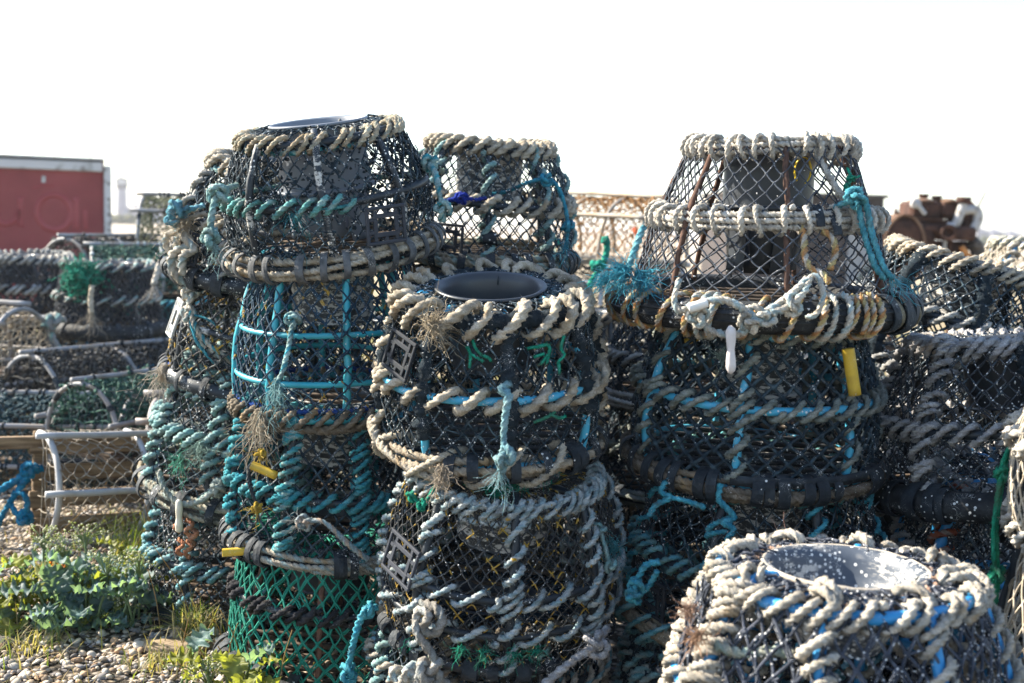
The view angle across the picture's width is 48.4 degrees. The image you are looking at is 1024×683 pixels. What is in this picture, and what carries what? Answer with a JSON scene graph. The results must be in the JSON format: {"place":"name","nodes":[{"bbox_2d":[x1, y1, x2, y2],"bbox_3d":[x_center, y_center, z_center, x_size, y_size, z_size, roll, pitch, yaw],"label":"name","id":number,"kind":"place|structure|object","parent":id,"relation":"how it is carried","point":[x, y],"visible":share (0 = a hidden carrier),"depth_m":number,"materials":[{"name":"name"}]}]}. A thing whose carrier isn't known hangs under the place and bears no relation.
{"place":"outdoors","nodes":[
{"label":"outdoors","id":0,"kind":"place"},
{"bbox_2d":[131,201,168,223],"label":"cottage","id":1,"kind":"structure","parent":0,"point":[136,206],"depth_m":248.73,"materials":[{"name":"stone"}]},
{"bbox_2d":[413,264,572,437],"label":"lobster pot","id":2,"kind":"object","parent":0,"point":[434,272],"visible":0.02,"depth_m":4.16,"materials":[{"name":"black plastic"}]},
{"bbox_2d":[407,130,584,274],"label":"lobster pot","id":3,"kind":"object","parent":2,"relation":"on","point":[488,171],"visible":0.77,"depth_m":4.07,"materials":[{"name":"grey fabric"}]},
{"bbox_2d":[0,223,1023,682],"bbox_3d":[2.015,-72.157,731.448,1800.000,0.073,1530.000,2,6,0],"label":"ground","id":4,"kind":"structure","parent":0,"point":[98,647],"depth_m":4.14,"materials":[{"name":"beige gravel"}]},
{"bbox_2d":[0,636,23,649],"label":"stone","id":5,"kind":"object","parent":4,"relation":"on","point":[6,642],"visible":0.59,"depth_m":3.65,"materials":[{"name":"beige stone"}]},
{"bbox_2d":[17,552,32,558],"bbox_3d":[-1.965,0.871,4.593,0.086,0.038,0.062,2,6,0],"label":"stone","id":6,"kind":"object","parent":4,"relation":"on","point":[24,553],"visible":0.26,"depth_m":4.58,"materials":[{"name":"beige stone"}]},
{"bbox_2d":[0,561,88,635],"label":"sea kale","id":7,"kind":"object","parent":4,"relation":"on","point":[6,614],"visible":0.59,"depth_m":3.84,"materials":[{"name":"green plant"}]},
{"bbox_2d":[14,507,86,580],"bbox_3d":[-1.815,0.785,4.386,0.390,0.247,0.317,2,6,0],"label":"grass tuft","id":8,"kind":"object","parent":4,"relation":"on","point":[32,566],"visible":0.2,"depth_m":4.40,"materials":[{"name":"green plant"}]},
{"bbox_2d":[0,615,103,669],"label":"grass tuft","id":9,"kind":"object","parent":4,"relation":"on","point":[36,643],"visible":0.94,"depth_m":3.63,"materials":[{"name":"plant"}]},
{"bbox_2d":[0,154,111,303],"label":"shipping container","id":10,"kind":"object","parent":4,"relation":"on","point":[44,200],"visible":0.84,"depth_m":15.69,"materials":[{"name":"red metal"}]},
{"bbox_2d":[0,357,114,434],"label":"hooped creel","id":11,"kind":"object","parent":4,"relation":"on","point":[5,363],"visible":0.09,"depth_m":6.70,"materials":[{"name":"fabric"}]},
{"bbox_2d":[0,299,53,380],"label":"hooped creel","id":12,"kind":"object","parent":11,"relation":"on","point":[9,346],"visible":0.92,"depth_m":6.70,"materials":[{"name":"fabric"}]},
{"bbox_2d":[18,562,104,641],"bbox_3d":[-1.487,0.862,3.787,0.274,0.220,0.298,-2,7,-29],"label":"sea kale","id":13,"kind":"object","parent":4,"relation":"on","point":[55,577],"visible":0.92,"depth_m":3.79,"materials":[{"name":"green plant"}]},
{"bbox_2d":[0,449,138,487],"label":"hooped creel","id":14,"kind":"object","parent":4,"relation":"on","point":[122,482],"visible":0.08,"depth_m":5.88,"materials":[{"name":"plastic"}]},
{"bbox_2d":[0,388,148,478],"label":"hooped creel","id":15,"kind":"object","parent":14,"relation":"on","point":[21,399],"visible":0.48,"depth_m":5.81,"materials":[{"name":"plastic"}]},
{"bbox_2d":[0,337,209,435],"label":"hooped creel","id":16,"kind":"object","parent":15,"relation":"on","point":[41,357],"visible":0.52,"depth_m":6.32,"materials":[{"name":"plastic"}]},
{"bbox_2d":[34,364,204,460],"bbox_3d":[-1.899,0.324,5.972,0.580,0.421,1.017,5,7,28],"label":"hooped creel","id":17,"kind":"object","parent":15,"relation":"on","point":[94,384],"visible":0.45,"depth_m":5.63,"materials":[{"name":"plastic"}]},
{"bbox_2d":[135,390,208,428],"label":"hooped creel","id":18,"kind":"object","parent":17,"relation":"on","point":[141,421],"visible":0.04,"depth_m":5.46,"materials":[{"name":"plastic"}]},
{"bbox_2d":[0,521,190,610],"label":"sea kale","id":19,"kind":"object","parent":4,"relation":"on","point":[21,561],"visible":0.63,"depth_m":4.01,"materials":[{"name":"green plant"}]},
{"bbox_2d":[0,547,192,630],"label":"sea kale","id":20,"kind":"object","parent":4,"relation":"on","point":[107,569],"visible":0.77,"depth_m":3.84,"materials":[{"name":"green plant"}]},
{"bbox_2d":[61,453,153,550],"bbox_3d":[-1.694,0.684,4.971,0.635,0.352,0.475,0,6,-15],"label":"grass tuft","id":21,"kind":"object","parent":4,"relation":"on","point":[115,528],"visible":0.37,"depth_m":4.97,"materials":[{"name":"green plant"}]},
{"bbox_2d":[0,428,222,548],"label":"hooped creel","id":22,"kind":"object","parent":4,"relation":"on","point":[40,444],"visible":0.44,"depth_m":4.87,"materials":[{"name":"white plastic"}]},
{"bbox_2d":[0,460,43,526],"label":"blue rope","id":23,"kind":"object","parent":22,"relation":"attached to","point":[28,470],"visible":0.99,"depth_m":4.75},
{"bbox_2d":[81,591,151,632],"bbox_3d":[-1.325,0.922,3.824,0.217,0.133,0.152,4,6,25],"label":"sea kale","id":24,"kind":"object","parent":4,"relation":"on","point":[111,614],"visible":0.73,"depth_m":3.82,"materials":[{"name":"green plant"}]},
{"bbox_2d":[115,173,127,214],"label":"lighthouse","id":25,"kind":"object","parent":4,"relation":"on","point":[121,182],"visible":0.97,"depth_m":257.34,"materials":[{"name":"paint"}]},
{"bbox_2d":[112,212,148,224],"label":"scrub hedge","id":26,"kind":"object","parent":4,"relation":"on","point":[129,218],"visible":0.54,"depth_m":197.22,"materials":[{"name":"white"}]},
{"bbox_2d":[96,535,169,576],"bbox_3d":[-1.475,0.823,4.429,0.290,0.161,0.270,-3,7,-36],"label":"sea kale","id":27,"kind":"object","parent":4,"relation":"on","point":[115,543],"visible":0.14,"depth_m":4.38,"materials":[{"name":"green plant"}]},
{"bbox_2d":[73,469,204,564],"bbox_3d":[-1.540,0.671,4.580,0.604,0.450,0.600,-1,6,-25],"label":"grass tuft","id":28,"kind":"object","parent":4,"relation":"on","point":[135,542],"visible":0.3,"depth_m":4.58,"materials":[{"name":"green plant"}]},
{"bbox_2d":[118,615,220,678],"bbox_3d":[-1.056,0.918,3.541,0.330,0.180,0.348,2,6,0],"label":"grass tuft","id":29,"kind":"object","parent":4,"relation":"on","point":[164,655],"visible":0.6,"depth_m":3.52,"materials":[{"name":"green plant"}]},
{"bbox_2d":[131,638,213,654],"bbox_3d":[-1.102,0.987,3.675,0.275,0.042,0.114,2,6,0],"label":"driftwood","id":30,"kind":"object","parent":4,"relation":"on","point":[168,642],"visible":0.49,"depth_m":3.65,"materials":[{"name":"beige wood"}]},
{"bbox_2d":[136,544,229,637],"bbox_3d":[-1.065,0.817,3.809,0.337,0.327,0.396,2,6,0],"label":"grass tuft","id":31,"kind":"object","parent":4,"relation":"on","point":[195,621],"visible":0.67,"depth_m":3.78,"materials":[{"name":"green plant"}]},
{"bbox_2d":[0,471,366,682],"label":"dry grass","id":32,"kind":"structure","parent":4,"relation":"on","point":[96,625],"depth_m":3.66,"materials":[{"name":"plant"}]},
{"bbox_2d":[139,310,237,321],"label":"hooped creel","id":33,"kind":"object","parent":4,"relation":"on","point":[234,311],"depth_m":9.05,"materials":[{"name":"plastic"}]},
{"bbox_2d":[140,254,237,302],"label":"hooped creel","id":34,"kind":"object","parent":33,"relation":"on","point":[172,283],"visible":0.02,"depth_m":8.70,"materials":[{"name":"plastic"}]},
{"bbox_2d":[130,192,271,246],"bbox_3d":[-2.376,-0.941,8.969,1.122,0.453,0.695,1,6,-8],"label":"hooped creel","id":35,"kind":"object","parent":34,"relation":"on","point":[145,205],"visible":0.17,"depth_m":8.71,"materials":[{"name":"fabric"}]},
{"bbox_2d":[160,623,289,682],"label":"sea kale","id":36,"kind":"object","parent":4,"relation":"on","point":[235,667],"visible":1,"depth_m":3.27,"materials":[{"name":"green plant"}]},
{"bbox_2d":[181,609,292,682],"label":"grass tuft","id":37,"kind":"object","parent":4,"relation":"on","point":[200,650],"visible":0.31,"depth_m":3.47,"materials":[{"name":"green plant"}]},
{"bbox_2d":[163,418,327,543],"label":"lobster pot","id":38,"kind":"object","parent":4,"relation":"on","point":[207,531],"visible":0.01,"depth_m":4.98,"materials":[{"name":"black plastic"}]},
{"bbox_2d":[173,318,318,436],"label":"lobster pot","id":39,"kind":"object","parent":38,"relation":"on","point":[189,423],"visible":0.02,"depth_m":5.00,"materials":[{"name":"black fabric"}]},
{"bbox_2d":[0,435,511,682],"bbox_3d":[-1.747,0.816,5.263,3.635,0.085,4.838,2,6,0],"label":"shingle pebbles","id":40,"kind":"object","parent":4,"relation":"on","point":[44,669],"visible":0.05,"depth_m":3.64,"materials":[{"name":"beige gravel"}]},
{"bbox_2d":[136,464,354,633],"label":"lobster pot","id":41,"kind":"object","parent":40,"relation":"on","point":[186,565],"visible":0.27,"depth_m":3.91,"materials":[{"name":"fabric"}]},
{"bbox_2d":[132,341,376,532],"bbox_3d":[-0.910,0.306,4.130,0.890,0.539,0.916,7,10,0],"label":"lobster pot","id":42,"kind":"object","parent":41,"relation":"on","point":[171,443],"visible":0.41,"depth_m":3.83,"materials":[{"name":"fabric"}]},
{"bbox_2d":[122,256,361,419],"bbox_3d":[-0.904,-0.019,4.109,0.718,0.572,0.735,4,6,20],"label":"lobster pot","id":43,"kind":"object","parent":42,"relation":"on","point":[184,314],"visible":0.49,"depth_m":3.85,"materials":[{"name":"black fabric"}]},
{"bbox_2d":[120,146,298,302],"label":"lobster pot","id":44,"kind":"object","parent":43,"relation":"on","point":[186,251],"visible":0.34,"depth_m":3.79,"materials":[{"name":"fabric"}]},
{"bbox_2d":[212,497,409,682],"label":"lobster pot","id":45,"kind":"object","parent":4,"relation":"on","point":[321,615],"visible":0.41,"depth_m":3.39,"materials":[{"name":"green fabric"}]},
{"bbox_2d":[218,372,433,579],"bbox_3d":[-0.570,0.397,3.550,0.687,0.526,0.755,4,11,0],"label":"lobster pot","id":46,"kind":"object","parent":45,"relation":"on","point":[342,452],"visible":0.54,"depth_m":3.33,"materials":[{"name":"teal fabric"}]},
{"bbox_2d":[216,242,430,484],"bbox_3d":[-0.559,0.042,3.500,0.671,0.663,0.797,2,11,0],"label":"lobster pot","id":47,"kind":"object","parent":46,"relation":"on","point":[345,303],"visible":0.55,"depth_m":3.30,"materials":[{"name":"fabric"}]},
{"bbox_2d":[199,113,452,284],"bbox_3d":[-0.544,-0.451,3.451,0.745,0.444,0.770,-5,16,1],"label":"lobster pot","id":48,"kind":"object","parent":47,"relation":"on","point":[328,180],"visible":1,"depth_m":3.28,"materials":[{"name":"black fabric"}]},
{"bbox_2d":[326,602,405,675],"bbox_3d":[-0.349,0.913,3.410,0.314,0.284,0.307,7,8,44],"label":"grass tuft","id":49,"kind":"object","parent":4,"relation":"on","point":[404,657],"visible":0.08,"depth_m":3.44,"materials":[{"name":"green plant"}]},
{"bbox_2d":[320,458,473,561],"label":"lobster pot","id":50,"kind":"object","parent":4,"relation":"on","point":[386,482],"visible":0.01,"depth_m":4.74,"materials":[{"name":"black plastic"}]},
{"bbox_2d":[328,311,491,417],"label":"lobster pot","id":51,"kind":"object","parent":50,"relation":"on","point":[361,326],"depth_m":4.63,"materials":[{"name":"black fabric"}]},
{"bbox_2d":[388,464,563,600],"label":"lobster pot","id":52,"kind":"object","parent":4,"relation":"on","point":[453,520],"visible":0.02,"depth_m":4.39,"materials":[{"name":"black plastic"}]},
{"bbox_2d":[362,554,614,682],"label":"lobster pot","id":53,"kind":"object","parent":4,"relation":"on","point":[377,648],"visible":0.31,"depth_m":3.18,"materials":[{"name":"black plastic"}]},
{"bbox_2d":[375,437,626,682],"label":"lobster pot","id":54,"kind":"object","parent":53,"relation":"on","point":[520,529],"visible":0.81,"depth_m":2.99,"materials":[{"name":"grey fabric"}]},
{"bbox_2d":[339,600,379,682],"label":"hanging rope","id":55,"kind":"object","parent":54,"relation":"hanging from","point":[348,674],"visible":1,"depth_m":3.09,"materials":[{"name":"blue fabric"}]},
{"bbox_2d":[366,257,610,514],"bbox_3d":[-0.064,0.070,3.116,0.696,0.573,0.817,0,18,0],"label":"lobster pot","id":56,"kind":"object","parent":54,"relation":"on","point":[490,319],"visible":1,"depth_m":2.98,"materials":[{"name":"fabric"}]},
{"bbox_2d":[8,272,1021,481],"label":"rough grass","id":57,"kind":"structure","parent":4,"relation":"on","point":[546,373],"depth_m":15.44,"materials":[{"name":"green plant"}]},
{"bbox_2d":[0,323,75,388],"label":"lobster pot","id":58,"kind":"object","parent":57,"relation":"on","point":[61,343],"visible":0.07,"depth_m":7.56,"materials":[{"name":"grey fabric"}]},
{"bbox_2d":[0,248,87,325],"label":"lobster pot","id":59,"kind":"object","parent":58,"relation":"on","point":[19,267],"visible":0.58,"depth_m":7.53,"materials":[{"name":"grey fabric"}]},
{"bbox_2d":[63,336,161,388],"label":"lobster pot","id":60,"kind":"object","parent":57,"relation":"on","point":[70,343],"visible":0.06,"depth_m":7.02,"materials":[{"name":"black fabric"}]},
{"bbox_2d":[41,252,168,362],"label":"lobster pot","id":61,"kind":"object","parent":60,"relation":"on","point":[94,283],"visible":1,"depth_m":6.94,"materials":[{"name":"black plastic"}]},
{"bbox_2d":[85,296,236,349],"bbox_3d":[-2.569,-0.082,8.341,1.115,0.528,0.711,0,6,-14],"label":"hooped creel","id":62,"kind":"object","parent":57,"relation":"on","point":[214,302],"visible":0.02,"depth_m":8.24,"materials":[{"name":"plastic"}]},
{"bbox_2d":[37,283,178,346],"bbox_3d":[-3.039,-0.179,8.636,1.069,0.530,0.685,-2,7,-30],"label":"hooped creel","id":63,"kind":"object","parent":62,"relation":"on","point":[48,302],"visible":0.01,"depth_m":8.41,"materials":[{"name":"plastic"}]},
{"bbox_2d":[38,232,173,286],"bbox_3d":[-3.023,-0.619,8.590,0.564,0.415,1.018,4,6,25],"label":"hooped creel","id":64,"kind":"object","parent":63,"relation":"on","point":[77,240],"visible":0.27,"depth_m":8.34,"materials":[{"name":"plastic"}]},
{"bbox_2d":[83,241,222,298],"bbox_3d":[-2.553,-0.524,8.303,1.074,0.416,0.673,0,6,-20],"label":"hooped creel","id":65,"kind":"object","parent":62,"relation":"on","point":[117,250],"visible":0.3,"depth_m":8.11,"materials":[{"name":"fabric"}]},
{"bbox_2d":[126,296,208,352],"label":"lobster pot","id":66,"kind":"object","parent":57,"relation":"on","point":[167,305],"visible":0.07,"depth_m":7.83,"materials":[{"name":"black plastic"}]},
{"bbox_2d":[517,329,646,383],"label":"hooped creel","id":67,"kind":"object","parent":57,"relation":"on","point":[546,372],"depth_m":7.93,"materials":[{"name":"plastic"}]},
{"bbox_2d":[572,260,690,329],"bbox_3d":[0.637,-0.322,7.802,1.164,0.475,0.704,3,6,10],"label":"hooped creel","id":68,"kind":"object","parent":67,"relation":"on","point":[586,277],"visible":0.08,"depth_m":7.68,"materials":[{"name":"white plastic"}]},
{"bbox_2d":[526,190,688,268],"bbox_3d":[0.655,-0.776,7.758,1.045,0.489,0.631,9,9,42],"label":"hooped creel","id":69,"kind":"object","parent":68,"relation":"on","point":[636,200],"visible":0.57,"depth_m":7.57,"materials":[{"name":"plastic"}]},
{"bbox_2d":[631,226,642,238],"bbox_3d":[0.811,-0.699,7.354,0.078,0.094,0.062,2,6,0],"label":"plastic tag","id":70,"kind":"object","parent":69,"relation":"attached to","point":[634,229],"visible":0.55,"depth_m":7.34,"materials":[{"name":"plastic"}]},
{"bbox_2d":[518,305,645,517],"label":"lobster pot","id":71,"kind":"object","parent":4,"relation":"on","point":[608,329],"visible":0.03,"depth_m":5.46,"materials":[{"name":"black fabric"}]},
{"bbox_2d":[555,235,610,295],"bbox_3d":[0.331,-0.343,5.575,0.307,0.388,0.104,2,6,0],"label":"green rope","id":72,"kind":"object","parent":71,"relation":"attached to","point":[605,241],"visible":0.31,"depth_m":5.57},
{"bbox_2d":[554,457,639,539],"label":"lobster pot","id":73,"kind":"object","parent":4,"relation":"on","point":[611,461],"depth_m":5.16,"materials":[{"name":"black plastic"}]},
{"bbox_2d":[555,343,702,447],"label":"lobster pot","id":74,"kind":"object","parent":73,"relation":"on","point":[610,408],"visible":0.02,"depth_m":5.08,"materials":[{"name":"black plastic"}]},
{"bbox_2d":[582,473,722,582],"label":"lobster pot","id":75,"kind":"object","parent":4,"relation":"on","point":[628,513],"visible":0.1,"depth_m":4.35,"materials":[{"name":"black plastic"}]},
{"bbox_2d":[597,407,768,515],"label":"lobster pot","id":76,"kind":"object","parent":75,"relation":"on","point":[627,494],"visible":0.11,"depth_m":4.33,"materials":[{"name":"black fabric"}]},
{"bbox_2d":[606,316,798,413],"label":"lobster pot","id":77,"kind":"object","parent":76,"relation":"on","point":[622,357],"visible":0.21,"depth_m":4.31,"materials":[{"name":"black fabric"}]},
{"bbox_2d":[611,579,866,682],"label":"lobster pot","id":78,"kind":"object","parent":4,"relation":"on","point":[637,664],"visible":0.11,"depth_m":3.30,"materials":[{"name":"black fabric"}]},
{"bbox_2d":[599,431,890,682],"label":"lobster pot","id":79,"kind":"object","parent":78,"relation":"on","point":[638,608],"visible":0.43,"depth_m":3.19,"materials":[{"name":"black fabric"}]},
{"bbox_2d":[619,327,889,511],"bbox_3d":[0.711,0.145,3.313,0.784,0.510,0.775,3,10,0],"label":"lobster pot","id":80,"kind":"object","parent":79,"relation":"on","point":[771,369],"visible":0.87,"depth_m":3.06,"materials":[{"name":"black fabric"}]},
{"bbox_2d":[578,130,923,373],"bbox_3d":[0.676,-0.288,3.228,0.996,0.618,0.976,2,8,0],"label":"lobster pot","id":81,"kind":"object","parent":80,"relation":"on","point":[766,216],"visible":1,"depth_m":3.02,"materials":[{"name":"grey fabric"}]},
{"bbox_2d":[700,191,888,284],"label":"steel shed","id":82,"kind":"structure","parent":4,"relation":"on","point":[875,200],"depth_m":23.91,"materials":[{"name":"grey metal"}]},
{"bbox_2d":[845,235,868,284],"bbox_3d":[7.351,-1.801,23.927,0.620,2.000,0.050,1,6,-3],"label":"door","id":83,"kind":"structure","parent":82,"relation":"in","point":[858,259],"depth_m":23.90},
{"bbox_2d":[882,192,985,342],"bbox_3d":[4.351,-0.641,12.037,1.242,1.908,0.695,2,6,0],"label":"rusty engine","id":84,"kind":"object","parent":4,"relation":"on","point":[921,217],"visible":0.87,"depth_m":11.78,"materials":[{"name":"brown metal"}]},
{"bbox_2d":[929,451,986,545],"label":"lobster pot","id":85,"kind":"object","parent":4,"relation":"on","point":[983,527],"depth_m":5.27,"materials":[{"name":"black plastic"}]},
{"bbox_2d":[875,362,1012,446],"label":"lobster pot","id":86,"kind":"object","parent":85,"relation":"on","point":[878,365],"depth_m":5.47,"materials":[{"name":"black plastic"}]},
{"bbox_2d":[967,234,1003,245],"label":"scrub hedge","id":87,"kind":"object","parent":4,"relation":"on","point":[983,239],"visible":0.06,"depth_m":257.63,"materials":[{"name":"white"}]},
{"bbox_2d":[997,546,1023,682],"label":"lobster pot","id":88,"kind":"object","parent":4,"relation":"on","point":[1011,584],"visible":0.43,"depth_m":2.80,"materials":[{"name":"grey fabric"}]},
{"bbox_2d":[997,408,1023,552],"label":"lobster pot","id":89,"kind":"object","parent":88,"relation":"on","point":[1011,521],"visible":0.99,"depth_m":2.67,"materials":[{"name":"beige fabric"}]},
{"bbox_2d":[987,447,1012,646],"bbox_3d":[1.207,0.494,2.787,0.103,0.517,0.102,2,6,0],"label":"green rope","id":90,"kind":"object","parent":89,"relation":"hanging from","point":[996,573],"visible":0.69,"depth_m":2.77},
{"bbox_2d":[0,0,1023,236],"label":"sky","id":91,"kind":"structure","parent":0,"point":[932,91],"materials":[{"name":"white"}]},
{"bbox_2d":[800,507,1009,562],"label":"lobster pot","id":92,"kind":"object","parent":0,"point":[886,520],"visible":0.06,"depth_m":4.24,"materials":[{"name":"black plastic"}]},
{"bbox_2d":[794,371,1006,524],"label":"lobster pot","id":93,"kind":"object","parent":92,"relation":"on","point":[888,452],"visible":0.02,"depth_m":4.08,"materials":[{"name":"black fabric"}]},
{"bbox_2d":[842,233,1023,395],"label":"lobster pot","id":94,"kind":"object","parent":93,"relation":"on","point":[958,290],"visible":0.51,"depth_m":3.99,"materials":[{"name":"grey fabric"}]},
{"bbox_2d":[878,600,1018,682],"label":"lobster pot","id":95,"kind":"object","parent":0,"point":[886,673],"visible":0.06,"depth_m":3.35,"materials":[{"name":"fabric"}]},
{"bbox_2d":[887,441,1023,663],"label":"lobster pot","id":96,"kind":"object","parent":95,"relation":"on","point":[905,530],"visible":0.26,"depth_m":3.30,"materials":[{"name":"black fabric"}]},
{"bbox_2d":[866,326,1023,524],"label":"lobster pot","id":97,"kind":"object","parent":96,"relation":"on","point":[991,360],"visible":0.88,"depth_m":3.16,"materials":[{"name":"black fabric"}]},
{"bbox_2d":[976,228,990,238],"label":"cottage","id":98,"kind":"structure","parent":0,"point":[982,232],"depth_m":328.21,"materials":[{"name":"stone"}]},
{"bbox_2d":[989,229,1006,235],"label":"cottage","id":99,"kind":"structure","parent":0,"point":[995,232],"depth_m":340.80,"materials":[{"name":"stone"}]},
{"bbox_2d":[1004,231,1022,236],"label":"cottage","id":100,"kind":"structure","parent":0,"point":[1013,233],"depth_m":352.88,"materials":[{"name":"stone"}]},
{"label":"lobster pot","id":101,"kind":"object","parent":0,"visible":0},
{"bbox_2d":[757,351,857,435],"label":"lobster pot","id":102,"kind":"object","parent":101,"relation":"on","point":[792,420],"visible":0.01,"depth_m":5.33,"materials":[{"name":"black fabric"}]},
{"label":"lobster pot","id":103,"kind":"object","parent":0,"visible":0},
{"bbox_2d":[656,513,1023,682],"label":"lobster pot","id":104,"kind":"object","parent":103,"relation":"on","point":[857,600],"visible":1,"depth_m":2.28,"materials":[{"name":"grey fabric"}]},
{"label":"lobster pot","id":105,"kind":"object","parent":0,"visible":0},
{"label":"lobster pot","id":106,"kind":"object","parent":105,"relation":"on","visible":0},
{"bbox_2d":[979,235,1023,327],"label":"lobster pot","id":107,"kind":"object","parent":106,"relation":"on","point":[1010,249],"visible":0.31,"depth_m":5.48,"materials":[{"name":"grey fabric"}]}
]}

